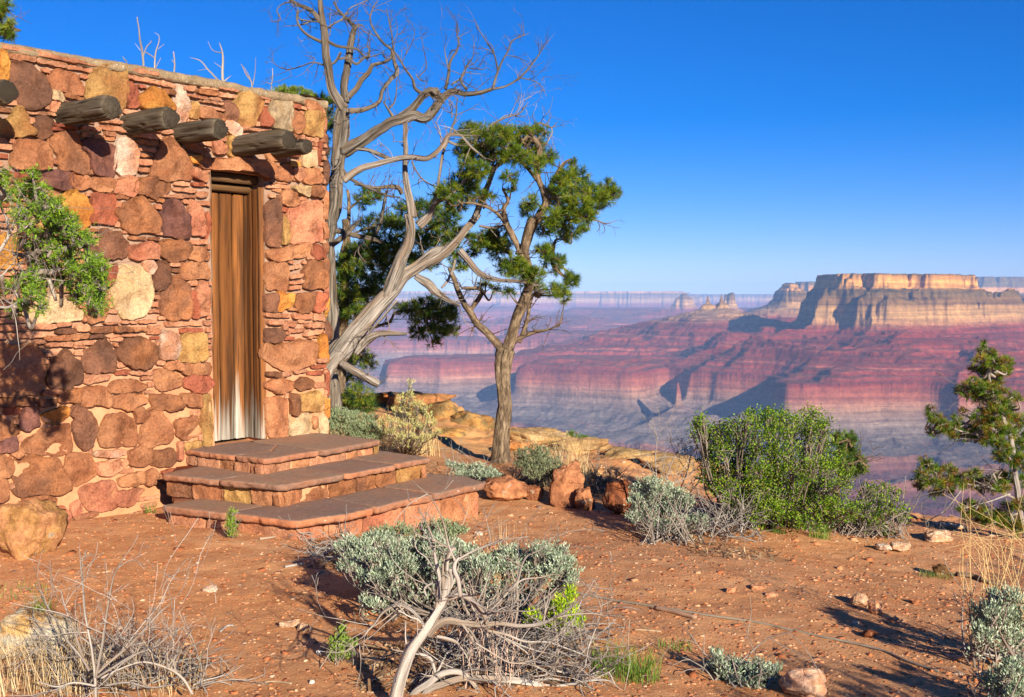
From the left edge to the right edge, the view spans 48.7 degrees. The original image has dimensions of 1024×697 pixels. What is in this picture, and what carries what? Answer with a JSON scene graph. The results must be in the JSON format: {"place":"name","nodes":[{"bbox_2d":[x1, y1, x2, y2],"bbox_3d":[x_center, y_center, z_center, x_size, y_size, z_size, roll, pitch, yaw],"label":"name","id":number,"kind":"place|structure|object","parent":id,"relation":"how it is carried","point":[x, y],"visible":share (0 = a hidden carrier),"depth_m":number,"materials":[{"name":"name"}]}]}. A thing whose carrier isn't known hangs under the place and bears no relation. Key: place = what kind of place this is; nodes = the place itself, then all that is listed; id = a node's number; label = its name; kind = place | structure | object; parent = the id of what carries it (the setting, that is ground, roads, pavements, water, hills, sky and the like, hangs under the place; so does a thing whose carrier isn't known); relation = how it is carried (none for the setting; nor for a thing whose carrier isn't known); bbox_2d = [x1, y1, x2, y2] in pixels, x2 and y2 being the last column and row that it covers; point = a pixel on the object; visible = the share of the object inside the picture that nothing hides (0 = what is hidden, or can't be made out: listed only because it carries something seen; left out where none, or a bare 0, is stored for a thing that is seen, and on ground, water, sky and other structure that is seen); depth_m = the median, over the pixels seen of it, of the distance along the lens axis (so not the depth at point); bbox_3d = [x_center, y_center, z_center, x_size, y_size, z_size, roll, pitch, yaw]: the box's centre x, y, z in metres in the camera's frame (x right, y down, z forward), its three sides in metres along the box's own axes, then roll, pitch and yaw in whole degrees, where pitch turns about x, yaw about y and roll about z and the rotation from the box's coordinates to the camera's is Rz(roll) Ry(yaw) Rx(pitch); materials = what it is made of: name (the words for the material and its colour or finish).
{"place":"outdoors","nodes":[
{"label":"outdoors","id":0,"kind":"place"},
{"bbox_2d":[264,68,272,90],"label":"dead sapling","id":1,"kind":"object","parent":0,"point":[271,81],"visible":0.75,"depth_m":11.55,"materials":[{"name":"beige wood"}]},
{"bbox_2d":[0,389,1023,696],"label":"ground","id":2,"kind":"structure","parent":0,"point":[476,443],"depth_m":5.35,"materials":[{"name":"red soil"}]},
{"bbox_2d":[0,0,30,43],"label":"tall pine","id":3,"kind":"object","parent":2,"relation":"on","point":[8,30],"visible":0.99,"depth_m":8.27,"materials":[{"name":"green plant"}]},
{"bbox_2d":[0,580,49,598],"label":"grass tuft","id":4,"kind":"object","parent":2,"relation":"on","point":[21,588],"visible":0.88,"depth_m":5.23,"materials":[{"name":"green plant"}]},
{"bbox_2d":[0,498,68,559],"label":"boulder","id":5,"kind":"object","parent":2,"relation":"on","point":[29,528],"visible":0.88,"depth_m":5.92,"materials":[{"name":"stone"}]},
{"bbox_2d":[0,607,77,658],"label":"boulder","id":6,"kind":"object","parent":2,"relation":"on","point":[24,625],"visible":0.65,"depth_m":4.31,"materials":[{"name":"stone"}]},
{"bbox_2d":[24,592,59,612],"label":"grass tuft","id":7,"kind":"object","parent":2,"relation":"on","point":[49,606],"visible":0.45,"depth_m":4.90,"materials":[{"name":"green plant"}]},
{"bbox_2d":[0,163,147,366],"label":"juniper tree","id":8,"kind":"object","parent":2,"relation":"on","point":[52,215],"visible":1,"depth_m":4.84,"materials":[{"name":"green plant"}]},
{"bbox_2d":[0,607,219,696],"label":"dry grass","id":9,"kind":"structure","parent":2,"relation":"on","point":[14,680],"depth_m":3.95,"materials":[{"name":"beige plant"}]},
{"bbox_2d":[1,505,221,696],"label":"dry bush","id":10,"kind":"object","parent":2,"relation":"on","point":[96,672],"visible":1,"depth_m":3.69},
{"bbox_2d":[9,595,269,696],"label":"brushwood","id":11,"kind":"object","parent":2,"relation":"on","point":[199,682],"visible":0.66,"depth_m":4.03,"materials":[{"name":"grey wood"}]},
{"bbox_2d":[144,503,156,512],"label":"grass tuft","id":12,"kind":"object","parent":2,"relation":"on","point":[149,509],"visible":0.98,"depth_m":7.30,"materials":[{"name":"green plant"}]},
{"bbox_2d":[0,42,332,520],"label":"stone building","id":13,"kind":"structure","parent":2,"relation":"on","point":[214,195],"depth_m":7.41,"materials":[{"name":"brown stone"}]},
{"bbox_2d":[211,181,248,440],"bbox_3d":[-2.074,-0.290,8.085,0.049,1.900,0.497,2,3,38],"label":"door","id":14,"kind":"structure","parent":13,"relation":"in","point":[229,210],"depth_m":8.13,"materials":[{"name":"brown wood"}]},
{"bbox_2d":[202,585,217,592],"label":"stone","id":15,"kind":"object","parent":2,"relation":"on","point":[208,589],"visible":0.92,"depth_m":5.31,"materials":[{"name":"beige stone"}]},
{"bbox_2d":[223,506,241,537],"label":"green weed","id":16,"kind":"object","parent":2,"relation":"on","point":[231,525],"visible":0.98,"depth_m":6.35,"materials":[{"name":"green plant"}]},
{"bbox_2d":[259,536,275,539],"bbox_3d":[-1.362,1.085,6.551,0.023,0.040,0.309,1,3,23],"label":"stick","id":17,"kind":"object","parent":2,"relation":"on","point":[267,537],"visible":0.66,"depth_m":6.46,"materials":[{"name":"beige wood"}]},
{"bbox_2d":[264,681,291,684],"bbox_3d":[-0.838,1.201,4.077,0.117,0.014,0.023,1,3,21],"label":"stick","id":18,"kind":"object","parent":2,"relation":"on","point":[278,682],"visible":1,"depth_m":4.08,"materials":[{"name":"beige wood"}]},
{"bbox_2d":[278,620,299,627],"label":"stone","id":19,"kind":"object","parent":2,"relation":"on","point":[288,624],"visible":1,"depth_m":4.74,"materials":[{"name":"beige stone"}]},
{"bbox_2d":[284,562,304,567],"bbox_3d":[-1.106,1.100,5.758,0.114,0.013,0.013,-3,4,-44],"label":"stick","id":20,"kind":"object","parent":2,"relation":"on","point":[292,565],"visible":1,"depth_m":5.75,"materials":[{"name":"grey wood"}]},
{"bbox_2d":[297,623,309,631],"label":"stone","id":21,"kind":"object","parent":2,"relation":"on","point":[303,627],"visible":1,"depth_m":4.70,"materials":[{"name":"beige stone"}]},
{"bbox_2d":[269,505,363,566],"bbox_3d":[-1.034,1.087,6.152,0.546,0.318,1.087,0,3,-10],"label":"brushwood","id":22,"kind":"object","parent":2,"relation":"on","point":[331,548],"visible":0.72,"depth_m":5.97,"materials":[{"name":"grey wood"}]},
{"bbox_2d":[310,90,336,188],"bbox_3d":[-2.081,-1.175,12.472,0.353,3.323,1.071,-1,3,-21],"label":"corner pine","id":23,"kind":"object","parent":2,"relation":"on","point":[330,109],"visible":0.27,"depth_m":12.24,"materials":[{"name":"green plant"}]},
{"bbox_2d":[162,433,485,539],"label":"stone steps","id":24,"kind":"structure","parent":2,"relation":"on","point":[304,482],"depth_m":7.21,"materials":[{"name":"red stone"}]},
{"bbox_2d":[320,620,358,667],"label":"green weed","id":25,"kind":"object","parent":2,"relation":"on","point":[339,635],"visible":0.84,"depth_m":4.23,"materials":[{"name":"green plant"}]},
{"bbox_2d":[328,404,395,444],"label":"sagebrush","id":26,"kind":"object","parent":2,"relation":"on","point":[355,426],"visible":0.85,"depth_m":9.59,"materials":[{"name":"green plant"}]},
{"bbox_2d":[375,391,395,403],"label":"ledge rock","id":27,"kind":"object","parent":2,"relation":"on","point":[383,397],"visible":0.34,"depth_m":13.03,"materials":[{"name":"stone"}]},
{"bbox_2d":[0,461,780,695],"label":"bark litter","id":28,"kind":"object","parent":2,"relation":"on","point":[413,668],"visible":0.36,"depth_m":4.22,"materials":[{"name":"brown bark"}]},
{"bbox_2d":[335,173,464,413],"bbox_3d":[-1.302,-0.544,12.054,1.624,2.642,1.133,0,3,-9],"label":"dark pine","id":29,"kind":"object","parent":2,"relation":"on","point":[353,300],"visible":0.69,"depth_m":11.90,"materials":[{"name":"green plant"}]},
{"bbox_2d":[378,378,448,456],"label":"rabbitbrush","id":30,"kind":"object","parent":2,"relation":"on","point":[411,440],"visible":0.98,"depth_m":9.39,"materials":[{"name":"beige plant"}]},
{"bbox_2d":[261,0,579,412],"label":"dead juniper","id":31,"kind":"object","parent":2,"relation":"on","point":[342,147],"visible":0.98,"depth_m":11.12,"materials":[{"name":"grey wood weathered wood"}]},
{"bbox_2d":[385,391,456,410],"bbox_3d":[-1.075,0.621,12.804,0.869,0.258,0.506,1,3,23],"label":"ledge rock","id":32,"kind":"object","parent":2,"relation":"on","point":[428,398],"visible":0.53,"depth_m":12.64,"materials":[{"name":"stone"}]},
{"bbox_2d":[424,400,458,418],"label":"ledge rock","id":33,"kind":"object","parent":2,"relation":"on","point":[440,409],"visible":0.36,"depth_m":12.19,"materials":[{"name":"stone"}]},
{"bbox_2d":[327,63,573,391],"bbox_3d":[-0.571,-1.015,9.581,2.324,2.798,0.971,0,3,-10],"label":"leaning dead juniper","id":34,"kind":"object","parent":2,"relation":"on","point":[355,338],"visible":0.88,"depth_m":9.64,"materials":[{"name":"grey wood"}]},
{"bbox_2d":[439,426,471,436],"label":"ledge rock","id":35,"kind":"object","parent":2,"relation":"on","point":[455,431],"visible":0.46,"depth_m":11.44,"materials":[{"name":"stone"}]},
{"bbox_2d":[356,492,557,581],"bbox_3d":[-0.281,0.957,5.694,1.058,0.410,0.601,0,3,0],"label":"sagebrush","id":36,"kind":"object","parent":2,"relation":"on","point":[452,530],"visible":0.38,"depth_m":5.56,"materials":[{"name":"green plant"}]},
{"bbox_2d":[332,513,584,623],"bbox_3d":[-0.328,0.968,4.878,1.216,0.440,0.722,2,3,30],"label":"sagebrush","id":37,"kind":"object","parent":2,"relation":"on","point":[559,559],"visible":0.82,"depth_m":4.79,"materials":[{"name":"green plant"}]},
{"bbox_2d":[298,456,629,696],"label":"twisted dead branch","id":38,"kind":"object","parent":2,"relation":"on","point":[432,625],"visible":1,"depth_m":3.77,"materials":[{"name":"grey wood"}]},
{"bbox_2d":[431,434,505,481],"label":"sagebrush","id":39,"kind":"object","parent":2,"relation":"on","point":[485,472],"visible":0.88,"depth_m":8.69,"materials":[{"name":"green plant"}]},
{"bbox_2d":[450,410,494,430],"bbox_3d":[-0.471,0.854,12.076,0.566,0.392,0.324,1,3,25],"label":"ledge rock","id":40,"kind":"object","parent":2,"relation":"on","point":[477,421],"visible":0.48,"depth_m":11.92,"materials":[{"name":"stone"}]},
{"bbox_2d":[456,571,524,689],"bbox_3d":[-0.094,0.990,3.960,0.264,0.383,0.184,1,3,13],"label":"grass tuft","id":41,"kind":"object","parent":2,"relation":"on","point":[496,667],"visible":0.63,"depth_m":3.94,"materials":[{"name":"beige plant"}]},
{"bbox_2d":[483,474,527,500],"bbox_3d":[-0.047,1.038,8.335,0.337,0.220,0.259,0,3,0],"label":"boulder","id":42,"kind":"object","parent":2,"relation":"on","point":[506,487],"visible":0.96,"depth_m":8.23,"materials":[{"name":"stone"}]},
{"bbox_2d":[489,514,526,543],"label":"grass tuft","id":43,"kind":"object","parent":2,"relation":"on","point":[499,531],"visible":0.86,"depth_m":6.90,"materials":[{"name":"beige plant"}]},
{"bbox_2d":[425,117,624,463],"bbox_3d":[0.106,-0.454,9.752,1.684,3.039,1.284,0,3,0],"label":"pinyon pine","id":44,"kind":"object","parent":2,"relation":"on","point":[554,220],"visible":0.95,"depth_m":9.56,"materials":[{"name":"green plant"}]},
{"bbox_2d":[510,441,539,450],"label":"ledge rock","id":45,"kind":"object","parent":2,"relation":"on","point":[514,445],"visible":0.3,"depth_m":10.65,"materials":[{"name":"stone"}]},
{"bbox_2d":[368,574,682,696],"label":"fallen dead branch","id":46,"kind":"object","parent":2,"relation":"on","point":[429,685],"visible":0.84,"depth_m":3.91,"materials":[{"name":"grey wood"}]},
{"bbox_2d":[401,576,652,692],"bbox_3d":[0.061,1.087,4.457,0.978,0.461,1.464,0,3,0],"label":"brushwood","id":47,"kind":"object","parent":2,"relation":"on","point":[510,651],"visible":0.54,"depth_m":4.19,"materials":[{"name":"grey wood"}]},
{"bbox_2d":[525,484,543,500],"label":"boulder","id":48,"kind":"object","parent":2,"relation":"on","point":[535,492],"visible":0.95,"depth_m":8.32,"materials":[{"name":"stone"}]},
{"bbox_2d":[510,427,571,444],"bbox_3d":[0.273,0.899,11.491,0.679,0.189,0.427,0,3,0],"label":"ledge rock","id":49,"kind":"object","parent":2,"relation":"on","point":[527,434],"visible":0.71,"depth_m":11.36,"materials":[{"name":"stone"}]},
{"bbox_2d":[512,582,589,644],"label":"juniper seedling","id":50,"kind":"object","parent":2,"relation":"on","point":[560,603],"visible":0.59,"depth_m":4.44,"materials":[{"name":"green plant"}]},
{"bbox_2d":[509,426,599,487],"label":"sagebrush","id":51,"kind":"object","parent":2,"relation":"on","point":[543,473],"visible":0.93,"depth_m":8.46,"materials":[{"name":"green plant"}]},
{"bbox_2d":[549,460,584,507],"bbox_3d":[0.397,0.989,8.211,0.258,0.351,0.188,0,3,0],"label":"boulder","id":52,"kind":"object","parent":2,"relation":"on","point":[567,482],"visible":0.92,"depth_m":8.15,"materials":[{"name":"stone"}]},
{"bbox_2d":[566,429,588,437],"bbox_3d":[0.799,1.054,11.820,0.490,0.415,0.697,0,3,0],"label":"shrub pinyon","id":53,"kind":"object","parent":2,"relation":"on","point":[570,432],"visible":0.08,"depth_m":12.04,"materials":[{"name":"green plant"}]},
{"bbox_2d":[552,437,610,454],"bbox_3d":[0.689,0.966,11.178,0.601,0.174,0.410,0,3,0],"label":"ledge rock","id":54,"kind":"object","parent":2,"relation":"on","point":[603,444],"visible":0.73,"depth_m":11.08,"materials":[{"name":"stone"}]},
{"bbox_2d":[574,486,594,510],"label":"boulder","id":55,"kind":"object","parent":2,"relation":"on","point":[584,500],"visible":0.86,"depth_m":8.04,"materials":[{"name":"stone"}]},
{"bbox_2d":[588,466,621,479],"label":"ledge rock","id":56,"kind":"object","parent":2,"relation":"on","point":[616,471],"visible":0.6,"depth_m":9.26,"materials":[{"name":"stone"}]},
{"bbox_2d":[582,447,633,496],"bbox_3d":[0.679,1.030,9.031,0.616,0.435,1.134,0,3,0],"label":"brushwood","id":57,"kind":"object","parent":2,"relation":"on","point":[601,480],"visible":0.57,"depth_m":8.94,"materials":[{"name":"grey plant"}]},
{"bbox_2d":[602,479,631,513],"bbox_3d":[0.736,1.037,7.926,0.211,0.268,0.161,0,3,0],"label":"boulder","id":58,"kind":"object","parent":2,"relation":"on","point":[615,497],"visible":0.93,"depth_m":7.86,"materials":[{"name":"stone"}]},
{"bbox_2d":[600,446,651,460],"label":"ledge rock","id":59,"kind":"object","parent":2,"relation":"on","point":[619,452],"visible":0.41,"depth_m":10.52,"materials":[{"name":"stone"}]},
{"bbox_2d":[586,633,665,684],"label":"grass tuft","id":60,"kind":"object","parent":2,"relation":"on","point":[643,667],"visible":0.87,"depth_m":4.10,"materials":[{"name":"green plant"}]},
{"bbox_2d":[634,629,660,631],"bbox_3d":[0.568,1.181,4.741,0.111,0.015,0.007,0,3,0],"label":"stick","id":61,"kind":"object","parent":2,"relation":"on","point":[647,630],"visible":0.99,"depth_m":4.74,"materials":[{"name":"beige wood"}]},
{"bbox_2d":[635,452,695,474],"bbox_3d":[1.436,1.056,10.286,0.616,0.214,0.415,-2,3,-36],"label":"ledge rock","id":62,"kind":"object","parent":2,"relation":"on","point":[673,465],"visible":0.52,"depth_m":10.21,"materials":[{"name":"stone"}]},
{"bbox_2d":[623,472,723,545],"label":"sagebrush","id":63,"kind":"object","parent":2,"relation":"on","point":[650,525],"visible":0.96,"depth_m":7.08,"materials":[{"name":"grey plant"}]},
{"bbox_2d":[657,635,691,651],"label":"grass tuft","id":64,"kind":"object","parent":2,"relation":"on","point":[679,646],"visible":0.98,"depth_m":4.53,"materials":[{"name":"green plant"}]},
{"bbox_2d":[654,606,696,619],"bbox_3d":[0.723,1.171,5.025,0.024,0.025,0.231,-3,4,-44],"label":"dead stick","id":65,"kind":"object","parent":2,"relation":"on","point":[676,612],"visible":1,"depth_m":5.01,"materials":[{"name":"brown wood"}]},
{"bbox_2d":[627,395,742,500],"bbox_3d":[1.162,0.685,7.613,0.748,0.778,0.844,0,3,0],"label":"dead shrub","id":66,"kind":"object","parent":2,"relation":"on","point":[678,459],"visible":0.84,"depth_m":7.46,"materials":[{"name":"beige plant"}]},
{"bbox_2d":[726,587,736,592],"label":"stone","id":67,"kind":"object","parent":2,"relation":"on","point":[731,590],"visible":1,"depth_m":5.48,"materials":[{"name":"orange stone"}]},
{"bbox_2d":[668,461,798,546],"bbox_3d":[1.381,1.085,7.278,0.824,0.829,1.082,1,3,21],"label":"brushwood","id":68,"kind":"object","parent":2,"relation":"on","point":[725,523],"visible":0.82,"depth_m":7.11,"materials":[{"name":"grey plant"}]},
{"bbox_2d":[666,597,820,689],"bbox_3d":[0.818,1.113,4.151,0.522,0.412,0.407,0,3,0],"label":"sagebrush","id":69,"kind":"object","parent":2,"relation":"on","point":[748,674],"visible":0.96,"depth_m":4.14,"materials":[{"name":"green plant"}]},
{"bbox_2d":[576,592,938,671],"bbox_3d":[0.990,1.197,4.939,1.762,0.036,0.147,2,3,39],"label":"fallen dead twig","id":70,"kind":"object","parent":2,"relation":"on","point":[850,642],"visible":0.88,"depth_m":4.87,"materials":[{"name":"grey wood"}]},
{"bbox_2d":[750,584,766,589],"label":"stone","id":71,"kind":"object","parent":2,"relation":"on","point":[756,587],"visible":1,"depth_m":5.55,"materials":[{"name":"stone"}]},
{"bbox_2d":[765,592,777,596],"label":"stone","id":72,"kind":"object","parent":2,"relation":"on","point":[771,594],"visible":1,"depth_m":5.43,"materials":[{"name":"stone"}]},
{"bbox_2d":[684,402,861,533],"bbox_3d":[1.679,0.814,7.495,1.174,0.955,1.120,0,3,0],"label":"cliffrose bush","id":73,"kind":"object","parent":2,"relation":"on","point":[778,507],"visible":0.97,"depth_m":7.25,"materials":[{"name":"green plant"}]},
{"bbox_2d":[769,523,785,533],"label":"grass tuft","id":74,"kind":"object","parent":2,"relation":"on","point":[776,528],"visible":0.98,"depth_m":7.35,"materials":[{"name":"green plant"}]},
{"bbox_2d":[778,667,826,696],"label":"boulder","id":75,"kind":"object","parent":2,"relation":"on","point":[805,682],"visible":1,"depth_m":4.01,"materials":[{"name":"stone"}]},
{"bbox_2d":[807,521,832,539],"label":"grass tuft","id":76,"kind":"object","parent":2,"relation":"on","point":[824,535],"visible":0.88,"depth_m":7.30,"materials":[{"name":"green plant"}]},
{"bbox_2d":[827,428,883,510],"bbox_3d":[2.557,0.960,8.465,0.458,0.767,0.694,1,3,14],"label":"shrub pinyon","id":77,"kind":"object","parent":2,"relation":"on","point":[847,445],"visible":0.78,"depth_m":8.42,"materials":[{"name":"green plant"}]},
{"bbox_2d":[849,593,868,604],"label":"stone","id":78,"kind":"object","parent":2,"relation":"on","point":[859,599],"visible":0.97,"depth_m":5.36,"materials":[{"name":"beige stone"}]},
{"bbox_2d":[862,630,876,637],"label":"stone","id":79,"kind":"object","parent":2,"relation":"on","point":[868,633],"visible":1,"depth_m":4.78,"materials":[{"name":"brown stone"}]},
{"bbox_2d":[794,478,945,540],"bbox_3d":[2.298,1.071,7.552,1.078,0.460,0.581,0,3,0],"label":"cliffrose bush","id":80,"kind":"object","parent":2,"relation":"on","point":[871,520],"visible":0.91,"depth_m":7.49,"materials":[{"name":"green plant"}]},
{"bbox_2d":[867,600,883,614],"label":"stone","id":81,"kind":"object","parent":2,"relation":"on","point":[875,607],"visible":1,"depth_m":5.19,"materials":[{"name":"brown stone"}]},
{"bbox_2d":[875,543,891,550],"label":"stone","id":82,"kind":"object","parent":2,"relation":"on","point":[883,546],"visible":1,"depth_m":7.11,"materials":[{"name":"beige stone"}]},
{"bbox_2d":[889,541,910,551],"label":"stone","id":83,"kind":"object","parent":2,"relation":"on","point":[901,546],"visible":0.99,"depth_m":7.11,"materials":[{"name":"beige stone"}]},
{"bbox_2d":[909,598,920,603],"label":"stone","id":84,"kind":"object","parent":2,"relation":"on","point":[915,600],"visible":1,"depth_m":5.48,"materials":[{"name":"orange stone"}]},
{"bbox_2d":[919,569,953,579],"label":"grass tuft","id":85,"kind":"object","parent":2,"relation":"on","point":[930,575],"visible":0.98,"depth_m":6.42,"materials":[{"name":"green plant"}]},
{"bbox_2d":[924,529,953,542],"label":"stone","id":86,"kind":"object","parent":2,"relation":"on","point":[940,535],"visible":1,"depth_m":7.43,"materials":[{"name":"beige stone"}]},
{"bbox_2d":[932,563,948,576],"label":"stone","id":87,"kind":"object","parent":2,"relation":"on","point":[940,567],"visible":0.93,"depth_m":6.45,"materials":[{"name":"stone"}]},
{"bbox_2d":[932,521,966,528],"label":"ledge rock","id":88,"kind":"object","parent":2,"relation":"on","point":[948,525],"visible":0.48,"depth_m":9.07,"materials":[{"name":"stone"}]},
{"bbox_2d":[909,338,1023,538],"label":"pinyon sapling","id":89,"kind":"object","parent":2,"relation":"on","point":[988,360],"visible":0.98,"depth_m":8.43,"materials":[{"name":"green plant"}]},
{"bbox_2d":[938,487,1023,667],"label":"sagebrush","id":90,"kind":"object","parent":2,"relation":"on","point":[992,611],"visible":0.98,"depth_m":4.42,"materials":[{"name":"green plant"}]},
{"bbox_2d":[938,645,1023,696],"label":"sagebrush","id":91,"kind":"object","parent":2,"relation":"on","point":[1001,680],"visible":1,"depth_m":3.82,"materials":[{"name":"green plant"}]},
{"bbox_2d":[956,571,1009,587],"bbox_3d":[2.661,1.298,6.381,0.095,0.044,0.307,-2,4,-41],"label":"stick","id":92,"kind":"object","parent":2,"relation":"on","point":[974,576],"visible":0.85,"depth_m":6.38,"materials":[{"name":"brown wood"}]},
{"bbox_2d":[0,0,1023,293],"label":"sky","id":93,"kind":"structure","parent":0,"point":[751,146],"materials":[{"name":"blue"}]},
{"bbox_2d":[346,273,1023,523],"bbox_3d":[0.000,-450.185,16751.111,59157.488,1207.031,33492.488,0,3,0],"label":"canyon terrain","id":94,"kind":"structure","parent":0,"point":[870,357],"depth_m":5794.27,"materials":[{"name":"red stone"}]},
{"bbox_2d":[136,17,153,65],"bbox_3d":[-3.713,-2.958,11.460,0.197,0.764,0.088,-1,3,-13],"label":"dead sapling","id":95,"kind":"object","parent":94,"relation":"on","point":[142,54],"visible":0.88,"depth_m":11.44,"materials":[{"name":"beige wood"}]},
{"bbox_2d":[154,33,163,67],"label":"dead sapling","id":96,"kind":"object","parent":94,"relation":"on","point":[155,65],"visible":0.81,"depth_m":11.44,"materials":[{"name":"beige wood"}]},
{"bbox_2d":[171,51,174,71],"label":"dead sapling","id":97,"kind":"object","parent":94,"relation":"on","point":[173,61],"visible":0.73,"depth_m":11.42,"materials":[{"name":"beige wood"}]},
{"bbox_2d":[190,42,230,80],"bbox_3d":[-3.073,-2.796,11.603,0.402,0.703,0.185,1,3,16],"label":"dead sapling","id":98,"kind":"object","parent":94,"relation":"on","point":[222,71],"visible":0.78,"depth_m":11.58,"materials":[{"name":"beige wood"}]},
{"bbox_2d":[241,59,255,86],"bbox_3d":[-2.668,-2.692,11.450,0.154,0.501,0.054,-1,3,-24],"label":"dead sapling","id":99,"kind":"object","parent":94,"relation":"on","point":[249,78],"visible":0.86,"depth_m":11.44,"materials":[{"name":"beige wood"}]},
{"bbox_2d":[267,83,317,94],"bbox_3d":[-3.195,-2.602,16.411,0.690,2.477,0.909,2,3,34],"label":"distant pine","id":100,"kind":"object","parent":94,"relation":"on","point":[291,89],"visible":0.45,"depth_m":16.17,"materials":[{"name":"green plant"}]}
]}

